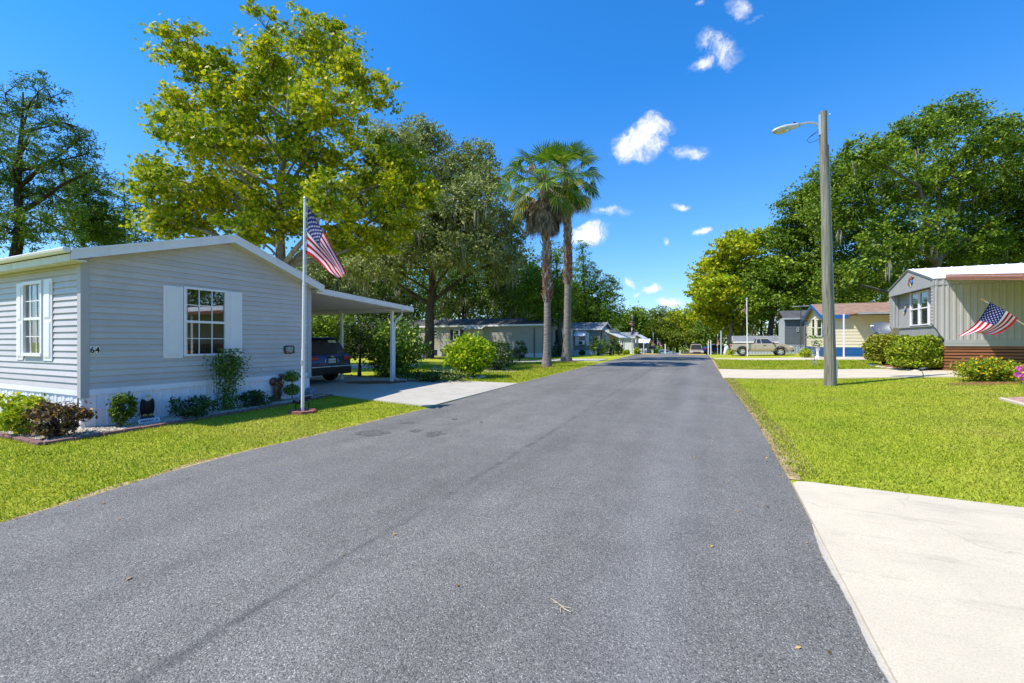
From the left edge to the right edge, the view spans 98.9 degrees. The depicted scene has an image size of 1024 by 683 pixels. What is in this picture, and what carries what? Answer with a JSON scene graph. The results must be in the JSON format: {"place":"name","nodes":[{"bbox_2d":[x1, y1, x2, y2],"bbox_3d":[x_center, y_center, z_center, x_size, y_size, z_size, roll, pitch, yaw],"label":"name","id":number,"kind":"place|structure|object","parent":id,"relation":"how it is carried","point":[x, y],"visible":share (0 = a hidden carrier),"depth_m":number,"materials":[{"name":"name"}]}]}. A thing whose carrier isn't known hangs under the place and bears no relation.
{"place":"outdoors","nodes":[
{"label":"outdoors","id":0,"kind":"place"},
{"bbox_2d":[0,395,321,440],"bbox_3d":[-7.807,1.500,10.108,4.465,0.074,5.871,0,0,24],"label":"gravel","id":1,"kind":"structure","parent":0,"point":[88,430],"depth_m":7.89,"materials":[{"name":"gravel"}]},
{"bbox_2d":[197,348,253,410],"bbox_3d":[-6.186,0.843,9.637,0.420,1.421,1.316,0,0,24],"label":"shrub","id":2,"kind":"object","parent":1,"relation":"on","point":[227,370],"visible":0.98,"depth_m":9.62,"materials":[{"name":"green plant"}]},
{"bbox_2d":[283,370,300,397],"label":"topiary","id":3,"kind":"object","parent":1,"relation":"on","point":[291,376],"visible":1,"depth_m":11.12,"materials":[{"name":"green plant"}]},
{"bbox_2d":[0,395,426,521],"bbox_3d":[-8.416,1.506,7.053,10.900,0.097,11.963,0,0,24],"label":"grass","id":4,"kind":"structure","parent":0,"point":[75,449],"depth_m":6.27,"materials":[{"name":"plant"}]},
{"bbox_2d":[310,375,415,394],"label":"driveway","id":5,"kind":"structure","parent":0,"point":[321,384],"depth_m":15.09,"materials":[{"name":"grey concrete"}]},
{"bbox_2d":[311,336,351,379],"bbox_3d":[-8.326,0.612,16.135,4.685,1.664,2.120,0,0,24],"label":"parked car","id":6,"kind":"object","parent":5,"relation":"on","point":[330,358],"visible":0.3,"depth_m":15.26,"materials":[{"name":"blue paint"}]},
{"bbox_2d":[311,289,413,380],"bbox_3d":[-9.550,-0.015,16.305,11.135,2.949,4.439,0,0,24],"label":"carport","id":7,"kind":"object","parent":5,"relation":"on","point":[328,302],"visible":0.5,"depth_m":15.67,"materials":[{"name":"white plastic"}]},
{"bbox_2d":[345,380,412,384],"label":"mulch","id":8,"kind":"object","parent":5,"relation":"on","point":[373,382],"visible":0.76,"depth_m":15.28,"materials":[{"name":"wood"}]},
{"bbox_2d":[325,380,517,406],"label":"driveway","id":9,"kind":"structure","parent":0,"point":[424,393],"depth_m":12.67,"materials":[{"name":"grey concrete"}]},
{"bbox_2d":[0,352,888,682],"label":"road","id":10,"kind":"structure","parent":0,"point":[606,504],"depth_m":3.08,"materials":[{"name":"asphalt"}]},
{"bbox_2d":[355,430,390,435],"bbox_3d":[-2.341,1.516,7.266,0.607,0.003,0.444,0,0,24],"label":"stain","id":11,"kind":"object","parent":10,"relation":"on","point":[373,433],"visible":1,"depth_m":7.29,"materials":[{"name":"liquid"}]},
{"bbox_2d":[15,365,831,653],"bbox_3d":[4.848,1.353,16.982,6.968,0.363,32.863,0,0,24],"label":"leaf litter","id":12,"kind":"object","parent":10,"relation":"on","point":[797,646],"visible":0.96,"depth_m":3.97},
{"bbox_2d":[426,431,445,436],"bbox_3d":[-1.279,1.513,7.177,0.377,0.003,0.331,0,0,-40],"label":"stain","id":13,"kind":"object","parent":10,"relation":"on","point":[432,434],"visible":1,"depth_m":7.20,"materials":[{"name":"asphalt"}]},
{"bbox_2d":[658,349,679,353],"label":"parked car","id":14,"kind":"object","parent":10,"relation":"on","point":[667,352],"visible":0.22,"depth_m":79.26,"materials":[{"name":"paint"}]},
{"bbox_2d":[688,344,703,353],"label":"parked car","id":15,"kind":"object","parent":10,"relation":"on","point":[695,349],"visible":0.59,"depth_m":61.15,"materials":[{"name":"beige paint"}]},
{"bbox_2d":[374,361,597,382],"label":"grass","id":16,"kind":"structure","parent":0,"point":[533,368],"depth_m":20.27,"materials":[{"name":"plant"}]},
{"bbox_2d":[0,344,1023,522],"bbox_3d":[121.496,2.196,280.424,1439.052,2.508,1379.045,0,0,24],"label":"ground","id":17,"kind":"structure","parent":0,"point":[436,360],"depth_m":6.79,"materials":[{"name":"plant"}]},
{"bbox_2d":[0,402,44,434],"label":"shrub","id":18,"kind":"object","parent":17,"relation":"on","point":[12,420],"visible":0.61,"depth_m":7.03,"materials":[{"name":"green plant"}]},
{"bbox_2d":[0,391,45,428],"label":"shrub","id":19,"kind":"object","parent":17,"relation":"on","point":[32,400],"visible":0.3,"depth_m":7.81,"materials":[{"name":"green plant"}]},
{"bbox_2d":[0,69,121,256],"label":"bald cypress","id":20,"kind":"object","parent":17,"relation":"on","point":[21,193],"visible":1,"depth_m":26.73,"materials":[{"name":"green plant"}]},
{"bbox_2d":[21,398,100,439],"bbox_3d":[-7.246,1.236,7.044,0.932,0.696,0.805,0,0,24],"label":"shrub","id":21,"kind":"object","parent":17,"relation":"on","point":[67,415],"visible":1,"depth_m":6.89,"materials":[{"name":"brown plant"}]},
{"bbox_2d":[40,154,135,247],"bbox_3d":[-32.250,-6.316,33.225,6.331,16.000,5.072,0,0,24],"label":"conifer tree","id":22,"kind":"object","parent":17,"relation":"on","point":[100,226],"visible":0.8,"depth_m":32.72,"materials":[{"name":"green plant"}]},
{"bbox_2d":[106,391,140,426],"bbox_3d":[-6.955,1.239,7.862,0.454,0.678,0.546,0,0,24],"label":"bush","id":23,"kind":"object","parent":17,"relation":"on","point":[118,413],"visible":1,"depth_m":7.79,"materials":[{"name":"green plant"}]},
{"bbox_2d":[88,169,159,245],"bbox_3d":[-33.569,-6.791,37.680,6.909,16.958,5.375,0,0,24],"label":"conifer tree","id":24,"kind":"object","parent":17,"relation":"on","point":[125,198],"visible":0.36,"depth_m":38.10,"materials":[{"name":"green plant"}]},
{"bbox_2d":[2,397,300,444],"bbox_3d":[-8.937,1.517,10.639,6.931,0.066,5.892,0,0,24],"label":"gravel bed","id":25,"kind":"object","parent":17,"relation":"on","point":[134,424],"visible":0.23,"depth_m":7.77,"materials":[{"name":"gravel"}]},
{"bbox_2d":[140,393,154,418],"bbox_3d":[-7.013,1.272,8.434,0.240,0.550,0.225,0,0,24],"label":"eagle statue","id":26,"kind":"object","parent":25,"relation":"on","point":[147,405],"visible":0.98,"depth_m":8.38,"materials":[{"name":"black plastic"}]},
{"bbox_2d":[137,417,160,423],"bbox_3d":[-6.816,1.489,8.223,0.075,0.087,0.340,0,0,27],"label":"name sign","id":27,"kind":"object","parent":25,"relation":"on","point":[149,420],"visible":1,"depth_m":8.22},
{"bbox_2d":[165,394,222,418],"bbox_3d":[-6.481,1.325,8.878,1.097,0.502,1.008,0,0,24],"label":"shrub","id":28,"kind":"object","parent":25,"relation":"on","point":[195,410],"visible":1,"depth_m":8.77,"materials":[{"name":"green plant"}]},
{"bbox_2d":[269,374,284,401],"bbox_3d":[-5.919,1.174,11.025,0.369,0.722,0.366,0,0,-7],"label":"soldier statue","id":29,"kind":"object","parent":25,"relation":"on","point":[277,383],"visible":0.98,"depth_m":10.94,"materials":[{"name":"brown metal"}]},
{"bbox_2d":[305,387,317,396],"bbox_3d":[-5.431,1.417,11.837,0.373,0.341,0.479,17,8,-10],"label":"boulder","id":30,"kind":"object","parent":25,"relation":"on","point":[311,390],"visible":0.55,"depth_m":11.70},
{"bbox_2d":[0,234,324,428],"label":"mobile home","id":31,"kind":"object","parent":17,"relation":"on","point":[97,327],"visible":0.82,"depth_m":8.74,"materials":[{"name":"grey plastic"}]},
{"bbox_2d":[20,280,42,355],"bbox_3d":[-9.139,-0.435,8.441,0.820,1.430,0.217,0,0,24],"label":"window","id":32,"kind":"structure","parent":31,"relation":"in","point":[39,283],"depth_m":8.44,"materials":[{"name":"white plastic"}]},
{"bbox_2d":[183,286,227,355],"bbox_3d":[-6.681,-0.420,9.537,0.112,1.490,0.920,0,0,24],"label":"window","id":33,"kind":"structure","parent":31,"relation":"in","point":[204,310],"depth_m":9.55,"materials":[{"name":"glass"}]},
{"bbox_2d":[284,345,294,353],"bbox_3d":[-5.799,0.210,11.404,0.042,0.220,0.314,0,0,24],"label":"wall plaque","id":34,"kind":"object","parent":31,"relation":"attached to","point":[288,349],"depth_m":11.39,"materials":[{"name":"grey wood"}]},
{"bbox_2d":[0,394,332,445],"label":"garden edging","id":35,"kind":"object","parent":17,"relation":"on","point":[32,441],"visible":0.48,"depth_m":7.44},
{"bbox_2d":[237,390,277,407],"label":"shrub","id":36,"kind":"object","parent":17,"relation":"on","point":[258,396],"visible":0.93,"depth_m":10.07,"materials":[{"name":"green plant"}]},
{"bbox_2d":[111,0,445,267],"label":"sycamore tree","id":37,"kind":"object","parent":17,"relation":"on","point":[232,136],"visible":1,"depth_m":22.03,"materials":[{"name":"green plant"}]},
{"bbox_2d":[288,408,316,414],"bbox_3d":[-4.485,1.512,9.375,0.588,0.092,0.512,0,0,6],"label":"brick planter","id":38,"kind":"object","parent":17,"relation":"on","point":[298,411],"visible":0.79,"depth_m":9.21,"materials":[{"name":"brick"}]},
{"bbox_2d":[301,197,307,410],"bbox_3d":[-4.455,-0.789,9.370,0.137,4.633,0.096,0,0,24],"label":"flagpole","id":39,"kind":"object","parent":38,"relation":"on","point":[303,316],"visible":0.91,"depth_m":9.35,"materials":[{"name":"metal"}]},
{"bbox_2d":[306,207,346,278],"bbox_3d":[-3.968,-2.124,9.294,0.890,1.606,0.259,0,0,5],"label":"flag","id":40,"kind":"object","parent":39,"relation":"hanging from","point":[319,249],"visible":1,"depth_m":9.35,"materials":[{"name":"fabric"}]},
{"bbox_2d":[311,314,367,356],"bbox_3d":[-17.070,-0.287,39.870,7.696,6.192,6.962,0,0,-16],"label":"oak tree","id":41,"kind":"object","parent":17,"relation":"on","point":[323,322],"visible":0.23,"depth_m":39.13,"materials":[{"name":"green plant"}]},
{"bbox_2d":[295,251,385,330],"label":"oak tree","id":42,"kind":"object","parent":17,"relation":"on","point":[331,282],"visible":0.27,"depth_m":44.72,"materials":[{"name":"green plant"}]},
{"bbox_2d":[332,315,387,376],"bbox_3d":[-6.273,0.272,18.077,2.421,2.849,2.407,0,0,24],"label":"tree","id":43,"kind":"object","parent":17,"relation":"on","point":[360,336],"visible":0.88,"depth_m":17.95,"materials":[{"name":"green plant"}]},
{"bbox_2d":[339,247,427,348],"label":"oak tree","id":44,"kind":"object","parent":17,"relation":"on","point":[402,297],"visible":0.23,"depth_m":49.02,"materials":[{"name":"green plant"}]},
{"bbox_2d":[351,312,432,376],"bbox_3d":[-4.989,0.126,18.541,3.350,2.779,3.286,0,0,24],"label":"shrub","id":45,"kind":"object","parent":17,"relation":"on","point":[407,350],"visible":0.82,"depth_m":17.94,"materials":[{"name":"green plant"}]},
{"bbox_2d":[395,370,472,381],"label":"ground cover","id":46,"kind":"object","parent":17,"relation":"on","point":[435,376],"visible":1,"depth_m":15.51,"materials":[{"name":"green plant"}]},
{"bbox_2d":[337,111,533,358],"bbox_3d":[-6.561,-10.236,39.518,17.126,23.937,15.778,0,0,24],"label":"live oak","id":47,"kind":"object","parent":17,"relation":"on","point":[450,233],"visible":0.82,"depth_m":36.47,"materials":[{"name":"green plant"}]},
{"bbox_2d":[434,349,445,356],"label":"air conditioner","id":48,"kind":"object","parent":17,"relation":"on","point":[438,352],"visible":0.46,"depth_m":42.84,"materials":[{"name":"white plastic"}]},
{"bbox_2d":[412,256,504,319],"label":"oak tree","id":49,"kind":"object","parent":17,"relation":"on","point":[461,298],"visible":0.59,"depth_m":53.47,"materials":[{"name":"green plant"}]},
{"bbox_2d":[439,331,499,378],"bbox_3d":[-1.646,0.517,17.168,2.359,1.904,2.188,0,0,-12],"label":"lime shrub","id":50,"kind":"object","parent":17,"relation":"on","point":[466,353],"visible":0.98,"depth_m":16.75,"materials":[{"name":"green plant"}]},
{"bbox_2d":[395,317,552,356],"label":"mobile home","id":51,"kind":"object","parent":17,"relation":"on","point":[512,331],"visible":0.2,"depth_m":42.23,"materials":[{"name":"metal"}]},
{"bbox_2d":[3,240,959,354],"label":"wood","id":52,"kind":"object","parent":17,"relation":"on","point":[682,349],"depth_m":72.79,"materials":[{"name":"plant"}]},
{"bbox_2d":[486,338,516,369],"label":"shrub","id":53,"kind":"object","parent":17,"relation":"on","point":[497,363],"visible":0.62,"depth_m":20.56,"materials":[{"name":"green plant"}]},
{"bbox_2d":[474,239,540,317],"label":"oak tree","id":54,"kind":"object","parent":17,"relation":"on","point":[504,305],"visible":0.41,"depth_m":48.62,"materials":[{"name":"green plant"}]},
{"bbox_2d":[511,340,527,360],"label":"shrub","id":55,"kind":"object","parent":17,"relation":"on","point":[519,351],"visible":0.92,"depth_m":31.65,"materials":[{"name":"green plant"}]},
{"bbox_2d":[494,140,589,366],"bbox_3d":[1.693,-4.469,22.959,5.123,12.033,5.225,0,0,24],"label":"fan palm","id":56,"kind":"object","parent":17,"relation":"on","point":[542,217],"visible":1,"depth_m":22.74,"materials":[{"name":"green plant"}]},
{"bbox_2d":[505,240,582,356],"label":"cedar tree","id":57,"kind":"object","parent":17,"relation":"on","point":[532,286],"visible":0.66,"depth_m":40.65,"materials":[{"name":"green plant"}]},
{"bbox_2d":[551,342,561,356],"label":"shrub","id":58,"kind":"object","parent":17,"relation":"on","point":[556,350],"visible":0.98,"depth_m":40.60,"materials":[{"name":"green plant"}]},
{"bbox_2d":[553,320,574,355],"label":"cottage","id":59,"kind":"structure","parent":17,"relation":"on","point":[555,336],"depth_m":42.63,"materials":[{"name":"silver metal"}]},
{"bbox_2d":[525,138,605,360],"bbox_3d":[3.533,-5.754,28.253,5.367,14.480,5.187,0,0,24],"label":"fan palm","id":60,"kind":"object","parent":17,"relation":"on","point":[577,151],"visible":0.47,"depth_m":27.98,"materials":[{"name":"green plant"}]},
{"bbox_2d":[571,322,612,355],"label":"mobile home","id":61,"kind":"object","parent":17,"relation":"on","point":[584,333],"visible":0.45,"depth_m":45.42,"materials":[{"name":"silver metal"}]},
{"bbox_2d":[560,240,632,327],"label":"cedar tree","id":62,"kind":"object","parent":17,"relation":"on","point":[590,304],"visible":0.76,"depth_m":49.34,"materials":[{"name":"green plant"}]},
{"bbox_2d":[587,335,608,355],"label":"shrub","id":63,"kind":"object","parent":17,"relation":"on","point":[595,343],"visible":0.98,"depth_m":35.86,"materials":[{"name":"green plant"}]},
{"bbox_2d":[606,337,622,354],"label":"shrub","id":64,"kind":"object","parent":17,"relation":"on","point":[616,344],"visible":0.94,"depth_m":36.73,"materials":[{"name":"green plant"}]},
{"bbox_2d":[602,328,630,353],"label":"house","id":65,"kind":"structure","parent":17,"relation":"on","point":[607,334],"depth_m":45.27,"materials":[{"name":"white plastic"}]},
{"bbox_2d":[614,306,653,338],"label":"tree","id":66,"kind":"object","parent":17,"relation":"on","point":[639,318],"visible":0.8,"depth_m":82.82,"materials":[{"name":"green plant"}]},
{"bbox_2d":[620,332,648,353],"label":"mobile home","id":67,"kind":"object","parent":17,"relation":"on","point":[627,343],"visible":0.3,"depth_m":57.57,"materials":[{"name":"white plastic"}]},
{"bbox_2d":[639,339,651,352],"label":"shed","id":68,"kind":"structure","parent":17,"relation":"on","point":[647,343],"depth_m":61.96,"materials":[{"name":"metal"}]},
{"bbox_2d":[633,305,681,353],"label":"tree","id":69,"kind":"object","parent":17,"relation":"on","point":[657,322],"visible":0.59,"depth_m":90.75,"materials":[{"name":"green plant"}]},
{"bbox_2d":[640,327,694,350],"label":"tree","id":70,"kind":"object","parent":17,"relation":"on","point":[669,338],"visible":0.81,"depth_m":84.85,"materials":[{"name":"green plant"}]},
{"bbox_2d":[662,304,697,352],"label":"tree","id":71,"kind":"object","parent":17,"relation":"on","point":[682,320],"visible":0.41,"depth_m":94.74,"materials":[{"name":"green plant"}]},
{"bbox_2d":[681,326,725,348],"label":"tree","id":72,"kind":"object","parent":17,"relation":"on","point":[694,333],"visible":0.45,"depth_m":82.89,"materials":[{"name":"green plant"}]},
{"bbox_2d":[702,345,723,354],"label":"parked car","id":73,"kind":"object","parent":17,"relation":"on","point":[713,349],"visible":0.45,"depth_m":60.16,"materials":[{"name":"paint"}]},
{"bbox_2d":[682,225,779,354],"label":"sycamore tree","id":74,"kind":"object","parent":17,"relation":"on","point":[714,285],"visible":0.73,"depth_m":58.25,"materials":[{"name":"green plant"}]},
{"bbox_2d":[746,298,747,355],"bbox_3d":[17.991,-1.104,33.521,0.166,4.482,0.136,0,0,24],"label":"flagpole","id":75,"kind":"object","parent":17,"relation":"on","point":[747,325],"visible":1,"depth_m":33.49,"materials":[{"name":"metal"}]},
{"bbox_2d":[731,336,778,354],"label":"mobile home","id":76,"kind":"object","parent":17,"relation":"on","point":[741,339],"visible":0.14,"depth_m":51.33,"materials":[{"name":"beige"}]},
{"bbox_2d":[728,338,793,355],"bbox_3d":[19.231,0.419,33.992,4.340,1.372,1.722,0,0,24],"label":"pickup truck","id":77,"kind":"object","parent":17,"relation":"on","point":[763,344],"visible":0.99,"depth_m":33.33,"materials":[{"name":"beige paint"}]},
{"bbox_2d":[723,378,822,479],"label":"verge","id":78,"kind":"structure","parent":17,"relation":"on","point":[792,476],"depth_m":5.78,"materials":[{"name":"plant"}]},
{"bbox_2d":[729,173,852,335],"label":"live oak","id":79,"kind":"object","parent":17,"relation":"on","point":[780,280],"visible":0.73,"depth_m":52.62,"materials":[{"name":"green plant"}]},
{"bbox_2d":[776,310,806,353],"bbox_3d":[29.607,-0.823,36.915,12.220,3.857,4.257,0,0,24],"label":"mobile home","id":80,"kind":"object","parent":17,"relation":"on","point":[789,327],"visible":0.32,"depth_m":37.45,"materials":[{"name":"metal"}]},
{"bbox_2d":[804,321,806,345],"bbox_3d":[25.198,-0.645,36.827,1.000,2.100,0.075,0,0,24],"label":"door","id":81,"kind":"structure","parent":80,"relation":"in","point":[805,322],"depth_m":37.00,"materials":[{"name":"white plastic"}]},
{"bbox_2d":[714,357,868,360],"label":"walk","id":82,"kind":"structure","parent":17,"relation":"on","point":[822,358],"depth_m":27.72,"materials":[{"name":"concrete"}]},
{"bbox_2d":[772,110,837,385],"bbox_3d":[9.097,-2.731,13.615,2.011,8.819,0.354,0,0,-1],"label":"utility pole","id":83,"kind":"object","parent":17,"relation":"on","point":[829,345],"visible":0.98,"depth_m":13.53,"materials":[{"name":"grey wood"}]},
{"bbox_2d":[798,348,812,357],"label":"bedding plant","id":84,"kind":"object","parent":17,"relation":"on","point":[805,353],"visible":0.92,"depth_m":28.51,"materials":[{"name":"green plant"}]},
{"bbox_2d":[805,334,821,364],"bbox_3d":[15.027,0.417,21.930,0.947,1.573,0.591,0,0,24],"label":"sapling","id":85,"kind":"object","parent":17,"relation":"on","point":[815,341],"visible":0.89,"depth_m":21.87,"materials":[{"name":"green plant"}]},
{"bbox_2d":[807,270,889,303],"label":"oak tree","id":86,"kind":"object","parent":17,"relation":"on","point":[868,298],"visible":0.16,"depth_m":60.79,"materials":[{"name":"green plant"}]},
{"bbox_2d":[802,302,901,357],"bbox_3d":[27.100,-0.764,27.561,13.610,3.790,8.286,0,0,24],"label":"mobile home","id":87,"kind":"object","parent":17,"relation":"on","point":[854,322],"visible":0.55,"depth_m":28.04,"materials":[{"name":"beige"}]},
{"bbox_2d":[811,318,814,335],"bbox_3d":[21.783,-1.001,31.682,0.067,1.274,1.207,0,0,24],"label":"window","id":88,"kind":"structure","parent":87,"relation":"in","point":[812,320],"depth_m":31.63,"materials":[{"name":"white glass"}]},
{"bbox_2d":[816,319,821,336],"bbox_3d":[20.982,-0.937,29.914,0.067,1.192,1.690,0,0,24],"label":"window","id":89,"kind":"structure","parent":87,"relation":"in","point":[819,321],"depth_m":29.90,"materials":[{"name":"white glass"}]},
{"bbox_2d":[812,524,894,682],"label":"concrete lip","id":90,"kind":"object","parent":17,"relation":"on","point":[881,664],"visible":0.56,"depth_m":2.44,"materials":[{"name":"concrete"}]},
{"bbox_2d":[859,331,897,364],"bbox_3d":[17.646,0.313,20.812,1.938,1.669,1.731,0,0,24],"label":"hedge","id":91,"kind":"object","parent":17,"relation":"on","point":[873,346],"visible":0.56,"depth_m":20.61,"materials":[{"name":"green plant"}]},
{"bbox_2d":[870,322,892,333],"bbox_3d":[19.029,0.022,22.678,1.008,2.106,0.522,0,0,13],"label":"satellite dish","id":92,"kind":"object","parent":17,"relation":"on","point":[880,327],"visible":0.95,"depth_m":22.68,"materials":[{"name":"silver metal"}]},
{"bbox_2d":[795,87,1023,299],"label":"live oak","id":93,"kind":"object","parent":17,"relation":"on","point":[993,235],"visible":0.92,"depth_m":42.81,"materials":[{"name":"green plant"}]},
{"bbox_2d":[883,334,947,368],"bbox_3d":[16.304,0.442,17.514,2.438,1.489,1.397,0,0,-1],"label":"hedge","id":94,"kind":"object","parent":17,"relation":"on","point":[904,351],"visible":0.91,"depth_m":17.14,"materials":[{"name":"green plant"}]},
{"bbox_2d":[888,263,1023,370],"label":"mobile home","id":95,"kind":"object","parent":17,"relation":"on","point":[948,305],"visible":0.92,"depth_m":16.73,"materials":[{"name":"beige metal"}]},
{"bbox_2d":[909,292,919,325],"bbox_3d":[17.642,-1.413,19.184,0.072,1.452,0.894,0,0,24],"label":"window","id":96,"kind":"structure","parent":95,"relation":"in","point":[913,296],"depth_m":19.24,"materials":[{"name":"glass"}]},
{"bbox_2d":[918,289,929,324],"bbox_3d":[17.264,-1.413,18.352,0.072,1.452,0.894,0,0,24],"label":"window","id":97,"kind":"structure","parent":95,"relation":"in","point":[923,296],"depth_m":18.35,"materials":[{"name":"glass"}]},
{"bbox_2d":[946,381,1022,384],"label":"mulch","id":98,"kind":"object","parent":17,"relation":"on","point":[988,383],"visible":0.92,"depth_m":12.81,"materials":[{"name":"wood"}]},
{"bbox_2d":[947,356,1022,381],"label":"lantana","id":99,"kind":"object","parent":17,"relation":"on","point":[992,368],"visible":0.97,"depth_m":13.22,"materials":[{"name":"green plant"}]},
{"bbox_2d":[1014,364,1023,380],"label":"garden flower","id":100,"kind":"object","parent":17,"relation":"on","point":[1019,373],"visible":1,"depth_m":12.20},
{"bbox_3d":[15.520,-0.034,13.601,1.818,2.627,0.836,0,0,24],"label":"flag staff","id":101,"kind":"object","parent":17,"relation":"on","visible":0},
{"bbox_2d":[959,302,1017,335],"bbox_3d":[14.777,-0.692,13.533,1.792,1.066,0.197,0,0,3],"label":"flag","id":102,"kind":"object","parent":101,"relation":"hanging from","point":[993,319],"visible":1,"depth_m":13.56,"materials":[{"name":"fabric"}]},
{"bbox_2d":[0,0,1023,342],"label":"sky","id":103,"kind":"structure","parent":0,"point":[681,102],"materials":[{"name":"blue"}]},
{"bbox_2d":[453,359,606,361],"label":"driveway","id":104,"kind":"structure","parent":0,"point":[559,360],"depth_m":29.79,"materials":[{"name":"grey concrete"}]},
{"bbox_2d":[714,359,931,369],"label":"grass","id":105,"kind":"structure","parent":0,"point":[770,364],"depth_m":22.32,"materials":[{"name":"plant"}]},
{"bbox_2d":[719,369,963,378],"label":"driveway","id":106,"kind":"structure","parent":0,"point":[811,374],"depth_m":16.84,"materials":[{"name":"concrete"}]},
{"bbox_2d":[728,377,1023,506],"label":"grass","id":107,"kind":"structure","parent":0,"point":[846,410],"depth_m":7.37,"materials":[{"name":"plant"}]},
{"bbox_2d":[793,481,1023,682],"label":"driveway","id":108,"kind":"structure","parent":0,"point":[934,586],"depth_m":2.81,"materials":[{"name":"concrete"}]},
{"bbox_2d":[998,397,1023,406],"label":"paving","id":109,"kind":"structure","parent":0,"point":[1011,401],"depth_m":9.66,"materials":[{"name":"concrete"}]},
{"bbox_2d":[1007,397,1023,402],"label":"paving","id":110,"kind":"structure","parent":0,"point":[1019,399],"depth_m":9.98,"materials":[{"name":"brick"}]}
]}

